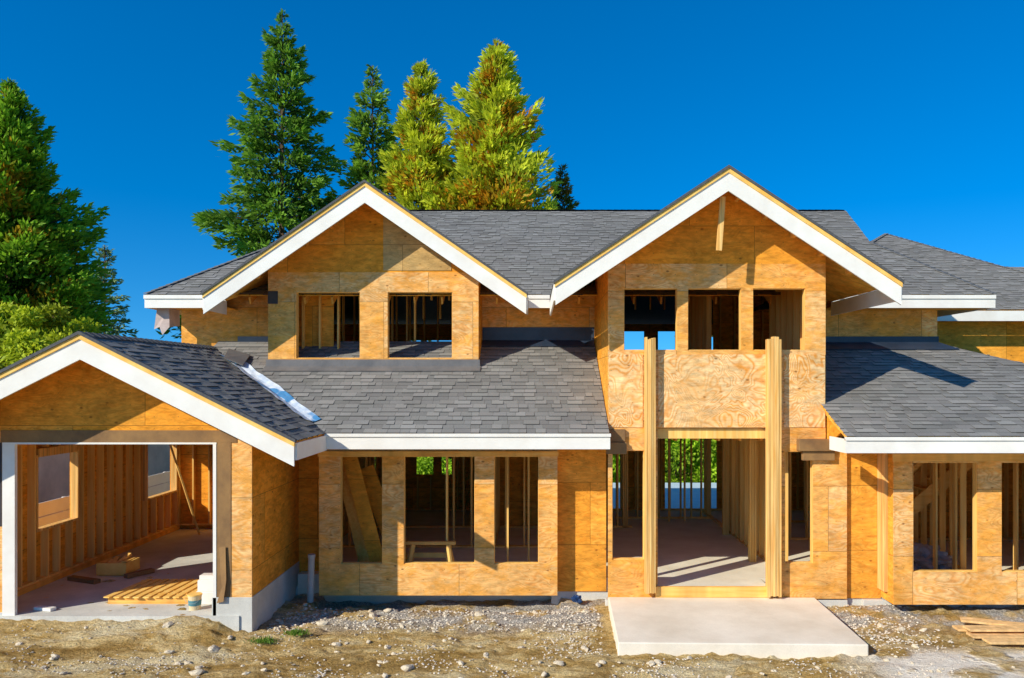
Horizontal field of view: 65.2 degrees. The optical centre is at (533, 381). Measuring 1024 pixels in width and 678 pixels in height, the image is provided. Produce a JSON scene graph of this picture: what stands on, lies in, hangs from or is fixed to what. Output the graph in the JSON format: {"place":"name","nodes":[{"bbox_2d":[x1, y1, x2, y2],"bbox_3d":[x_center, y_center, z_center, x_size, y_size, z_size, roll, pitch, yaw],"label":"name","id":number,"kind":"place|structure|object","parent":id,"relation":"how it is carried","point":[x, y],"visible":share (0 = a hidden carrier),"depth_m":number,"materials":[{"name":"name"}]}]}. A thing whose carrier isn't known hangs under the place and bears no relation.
{"place":"outdoors","nodes":[
{"label":"outdoors","id":0,"kind":"place"},
{"bbox_2d":[34,605,55,611],"bbox_3d":[-8.425,3.920,13.800,0.364,0.050,0.120,0,0,16],"label":"wood offcut","id":1,"kind":"object","parent":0,"point":[45,608],"visible":1,"depth_m":13.77,"materials":[{"name":"white paint"}]},
{"bbox_2d":[0,458,1023,677],"bbox_3d":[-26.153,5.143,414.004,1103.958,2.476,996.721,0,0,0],"label":"ground","id":2,"kind":"structure","parent":0,"point":[970,656],"depth_m":12.69,"materials":[{"name":"brown soil"}]},
{"bbox_2d":[0,300,41,366],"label":"leafy tree","id":3,"kind":"object","parent":2,"relation":"on","point":[6,309],"visible":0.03,"depth_m":28.75,"materials":[{"name":"green plant"}]},
{"bbox_2d":[0,302,102,369],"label":"leafy tree","id":4,"kind":"object","parent":2,"relation":"on","point":[22,335],"visible":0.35,"depth_m":27.44,"materials":[{"name":"green plant"}]},
{"bbox_2d":[51,654,59,658],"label":"rock","id":5,"kind":"object","parent":2,"relation":"on","point":[56,656],"visible":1,"depth_m":12.18,"materials":[{"name":"stone"}]},
{"bbox_2d":[0,77,118,334],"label":"cedar tree","id":6,"kind":"object","parent":2,"relation":"on","point":[33,212],"visible":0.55,"depth_m":34.33,"materials":[{"name":"green plant"}]},
{"bbox_2d":[39,444,169,517],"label":"neighbouring building","id":7,"kind":"structure","parent":2,"relation":"on","point":[54,476],"depth_m":25.43,"materials":[{"name":"grey paint"}]},
{"bbox_2d":[39,471,169,526],"bbox_3d":[-11.588,3.625,19.760,0.065,1.550,14.520,0,0,0],"label":"fence","id":8,"kind":"object","parent":2,"relation":"on","point":[58,505],"visible":0.14,"depth_m":19.72,"materials":[{"name":"brown wood"}]},
{"bbox_2d":[91,245,137,336],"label":"fir tree","id":9,"kind":"object","parent":2,"relation":"on","point":[104,253],"visible":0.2,"depth_m":44.13,"materials":[{"name":"green plant"}]},
{"bbox_2d":[162,621,173,627],"bbox_3d":[-6.015,4.019,13.200,0.130,0.100,0.171,0,0,10],"label":"rock","id":10,"kind":"object","parent":2,"relation":"on","point":[168,624],"visible":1,"depth_m":13.15,"materials":[{"name":"stone"}]},
{"bbox_2d":[164,650,174,653],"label":"rock","id":11,"kind":"object","parent":2,"relation":"on","point":[169,651],"visible":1,"depth_m":12.45,"materials":[{"name":"stone"}]},
{"bbox_2d":[188,669,204,675],"bbox_3d":[-4.860,4.212,11.552,0.194,0.111,0.158,0,0,19],"label":"rock","id":12,"kind":"object","parent":2,"relation":"on","point":[197,672],"visible":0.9,"depth_m":11.50,"materials":[{"name":"stone"}]},
{"bbox_2d":[208,645,219,652],"bbox_3d":[-5.045,4.235,12.627,0.183,0.113,0.193,20,4,31],"label":"rock","id":13,"kind":"object","parent":2,"relation":"on","point":[213,648],"visible":1,"depth_m":12.58,"materials":[{"name":"stone"}]},
{"bbox_2d":[155,8,348,338],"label":"spruce tree","id":14,"kind":"object","parent":2,"relation":"on","point":[295,126],"visible":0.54,"depth_m":44.34,"materials":[{"name":"green plant"}]},
{"bbox_2d":[243,635,283,644],"bbox_3d":[-4.361,4.164,12.896,0.610,0.090,0.366,0,0,0],"label":"weed","id":15,"kind":"object","parent":2,"relation":"on","point":[266,639],"visible":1,"depth_m":12.88,"materials":[{"name":"green plant"}]},
{"bbox_2d":[278,626,311,636],"bbox_3d":[-3.948,4.128,13.191,0.523,0.089,0.412,0,0,-33],"label":"weed","id":16,"kind":"object","parent":2,"relation":"on","point":[295,632],"visible":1,"depth_m":13.17,"materials":[{"name":"green plant"}]},
{"bbox_2d":[307,554,314,602],"bbox_3d":[-4.241,3.850,15.245,0.140,1.100,0.138,2,1,0],"label":"drain pipe","id":17,"kind":"object","parent":2,"relation":"on","point":[310,584],"visible":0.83,"depth_m":15.19,"materials":[{"name":"plastic"}]},
{"bbox_2d":[315,621,328,626],"bbox_3d":[-3.661,4.205,13.867,0.230,0.108,0.134,4,-15,-11],"label":"rock","id":18,"kind":"object","parent":2,"relation":"on","point":[320,623],"visible":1,"depth_m":13.83,"materials":[{"name":"stone"}]},
{"bbox_2d":[331,642,341,646],"bbox_3d":[-3.178,4.258,12.931,0.168,0.090,0.097,13,6,-16],"label":"rock","id":19,"kind":"object","parent":2,"relation":"on","point":[338,644],"visible":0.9,"depth_m":12.91,"materials":[{"name":"stone"}]},
{"bbox_2d":[369,612,377,617],"bbox_3d":[-2.897,4.247,14.446,0.161,0.123,0.191,0,0,10],"label":"rock","id":20,"kind":"object","parent":2,"relation":"on","point":[372,614],"visible":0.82,"depth_m":14.42,"materials":[{"name":"stone"}]},
{"bbox_2d":[322,64,430,340],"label":"spruce tree","id":21,"kind":"object","parent":2,"relation":"on","point":[361,169],"visible":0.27,"depth_m":46.19,"materials":[{"name":"green plant"}]},
{"bbox_2d":[401,664,413,671],"bbox_3d":[-1.859,4.229,11.796,0.168,0.107,0.172,0,0,24],"label":"rock","id":22,"kind":"object","parent":2,"relation":"on","point":[407,668],"visible":0.97,"depth_m":11.74,"materials":[{"name":"stone"}]},
{"bbox_2d":[375,59,492,340],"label":"cedar tree","id":23,"kind":"object","parent":2,"relation":"on","point":[413,162],"visible":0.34,"depth_m":44.82,"materials":[{"name":"green plant"}]},
{"bbox_2d":[417,457,451,473],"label":"bush","id":24,"kind":"object","parent":2,"relation":"on","point":[425,463],"visible":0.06,"depth_m":40.83,"materials":[{"name":"green plant"}]},
{"bbox_2d":[474,611,483,616],"bbox_3d":[-0.973,4.234,14.467,0.186,0.120,0.142,0,0,4],"label":"rock","id":25,"kind":"object","parent":2,"relation":"on","point":[477,613],"visible":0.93,"depth_m":14.43,"materials":[{"name":"stone"}]},
{"bbox_2d":[396,39,563,209],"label":"cedar tree","id":26,"kind":"object","parent":2,"relation":"on","point":[494,126],"visible":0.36,"depth_m":44.28,"materials":[{"name":"green plant"}]},
{"bbox_2d":[0,165,1023,632],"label":"house","id":27,"kind":"structure","parent":2,"relation":"on","point":[846,395],"depth_m":15.60,"materials":[{"name":"brown wood"}]},
{"bbox_2d":[67,575,100,583],"bbox_3d":[-8.850,3.910,15.750,0.762,0.080,0.140,0,0,23],"label":"wood offcut","id":28,"kind":"object","parent":27,"relation":"on","point":[81,579],"visible":1,"depth_m":15.69,"materials":[{"name":"brown wood"}]},
{"bbox_2d":[96,553,139,575],"bbox_3d":[-8.550,3.766,16.485,0.600,0.366,0.570,0,0,0],"label":"tool box","id":29,"kind":"object","parent":27,"relation":"on","point":[118,565],"visible":0.95,"depth_m":16.23,"materials":[{"name":"brown wood"}]},
{"bbox_2d":[124,568,154,577],"bbox_3d":[-8.000,3.900,16.250,0.140,0.080,0.583,0,0,31],"label":"wood offcut","id":30,"kind":"object","parent":27,"relation":"on","point":[139,573],"visible":1,"depth_m":16.21,"materials":[{"name":"brown wood"}]},
{"bbox_2d":[103,579,198,603],"bbox_3d":[-6.827,3.882,14.791,1.555,0.134,1.331,0,0,0],"label":"pallet","id":31,"kind":"object","parent":27,"relation":"on","point":[148,591],"visible":0.74,"depth_m":14.45,"materials":[{"name":"brown wood"}]},
{"bbox_2d":[169,444,200,534],"bbox_3d":[-8.900,2.725,20.400,0.760,2.461,0.090,0,0,-34],"label":"wood plank","id":32,"kind":"object","parent":27,"relation":"on","point":[184,488],"visible":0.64,"depth_m":20.37,"materials":[{"name":"brown wood"}]},
{"bbox_2d":[187,592,201,610],"bbox_3d":[-5.860,3.816,13.842,0.245,0.268,0.259,0,0,0],"label":"bucket","id":33,"kind":"object","parent":27,"relation":"on","point":[194,600],"visible":1,"depth_m":13.77,"materials":[{"name":"beige plastic"}]},
{"bbox_2d":[196,591,212,603],"bbox_3d":[-5.800,3.840,14.300,0.360,0.220,0.300,0,0,0],"label":"carton","id":34,"kind":"object","parent":27,"relation":"on","point":[207,597],"visible":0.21,"depth_m":14.15,"materials":[{"name":"white cardboard"}]},
{"bbox_2d":[198,580,212,591],"bbox_3d":[-5.795,3.630,14.295,0.310,0.199,0.250,0,0,0],"label":"carton","id":35,"kind":"object","parent":34,"relation":"on","point":[205,585],"visible":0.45,"depth_m":14.17,"materials":[{"name":"white cardboard"}]},
{"bbox_2d":[199,573,212,579],"bbox_3d":[-5.775,3.490,14.300,0.310,0.079,0.200,0,0,0],"label":"carton","id":36,"kind":"object","parent":35,"relation":"on","point":[206,576],"visible":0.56,"depth_m":14.20,"materials":[{"name":"white cardboard"}]},
{"bbox_2d":[343,462,369,561],"bbox_3d":[-3.675,2.670,16.250,0.920,2.402,0.116,0,0,25],"label":"wood plank","id":37,"kind":"object","parent":27,"relation":"on","point":[358,540],"visible":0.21,"depth_m":16.21,"materials":[{"name":"brown wood"}]},
{"bbox_2d":[343,457,381,561],"bbox_3d":[-3.400,2.595,16.070,1.006,2.573,0.094,0,0,13],"label":"wood plank","id":38,"kind":"object","parent":27,"relation":"on","point":[363,508],"visible":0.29,"depth_m":16.06,"materials":[{"name":"orange wood"}]},
{"bbox_2d":[361,465,407,561],"bbox_3d":[-3.100,2.820,16.600,1.138,2.167,0.106,0,0,14],"label":"wood plank","id":39,"kind":"object","parent":27,"relation":"on","point":[372,483],"visible":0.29,"depth_m":16.64,"materials":[{"name":"orange wood"}]},
{"bbox_2d":[405,541,455,561],"bbox_3d":[-2.050,3.531,15.980,1.000,0.663,0.494,0,0,0],"label":"sawhorse","id":40,"kind":"object","parent":27,"relation":"on","point":[413,554],"visible":0.76,"depth_m":15.93,"materials":[{"name":"brown wood"}]},
{"bbox_2d":[554,661,563,665],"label":"rock","id":41,"kind":"object","parent":2,"relation":"on","point":[560,663],"visible":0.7,"depth_m":11.92,"materials":[{"name":"stone"}]},
{"bbox_2d":[550,164,579,209],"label":"spruce tree","id":42,"kind":"object","parent":2,"relation":"on","point":[564,198],"visible":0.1,"depth_m":49.90,"materials":[{"name":"green plant"}]},
{"bbox_2d":[571,595,582,602],"bbox_3d":[0.832,4.137,15.273,0.226,0.146,0.257,0,0,0],"label":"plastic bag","id":43,"kind":"object","parent":2,"relation":"on","point":[576,598],"visible":1,"depth_m":15.18,"materials":[{"name":"blue plastic"}]},
{"bbox_2d":[613,454,619,482],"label":"bush","id":44,"kind":"object","parent":2,"relation":"on","point":[614,468],"visible":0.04,"depth_m":41.94,"materials":[{"name":"green plant"}]},
{"bbox_2d":[646,660,654,665],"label":"rock","id":45,"kind":"object","parent":2,"relation":"on","point":[651,662],"visible":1,"depth_m":11.99,"materials":[{"name":"stone"}]},
{"bbox_2d":[654,659,661,663],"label":"rock","id":46,"kind":"object","parent":2,"relation":"on","point":[657,661],"visible":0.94,"depth_m":12.05,"materials":[{"name":"stone"}]},
{"bbox_2d":[665,439,716,482],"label":"bush","id":47,"kind":"object","parent":2,"relation":"on","point":[675,459],"visible":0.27,"depth_m":41.79,"materials":[{"name":"green plant"}]},
{"bbox_2d":[711,439,716,482],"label":"bush","id":48,"kind":"object","parent":2,"relation":"on","point":[715,460],"visible":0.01,"depth_m":42.54,"materials":[{"name":"green plant"}]},
{"bbox_2d":[608,597,867,658],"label":"concrete slab","id":49,"kind":"structure","parent":2,"relation":"on","point":[788,628],"depth_m":13.12,"materials":[{"name":"beige concrete"}]},
{"bbox_2d":[952,616,1023,644],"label":"lumber stack","id":50,"kind":"object","parent":2,"relation":"on","point":[995,632],"visible":1,"depth_m":13.23,"materials":[{"name":"beige wood"}]},
{"bbox_2d":[0,0,1023,349],"label":"sky","id":51,"kind":"structure","parent":0,"point":[905,118],"materials":[{"name":"blue"}]},
{"bbox_2d":[2,604,1023,677],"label":"gravel","id":52,"kind":"structure","parent":0,"point":[548,619],"depth_m":13.36,"materials":[{"name":"grey gravel"}]},
{"bbox_2d":[613,483,716,507],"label":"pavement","id":53,"kind":"structure","parent":0,"point":[675,495],"depth_m":35.67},
{"bbox_2d":[913,542,951,569],"bbox_3d":[8.113,3.590,16.645,1.168,0.501,1.175,0,0,41],"label":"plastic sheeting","id":54,"kind":"object","parent":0,"point":[922,556],"visible":0.54,"depth_m":16.27,"materials":[{"name":"plastic"}]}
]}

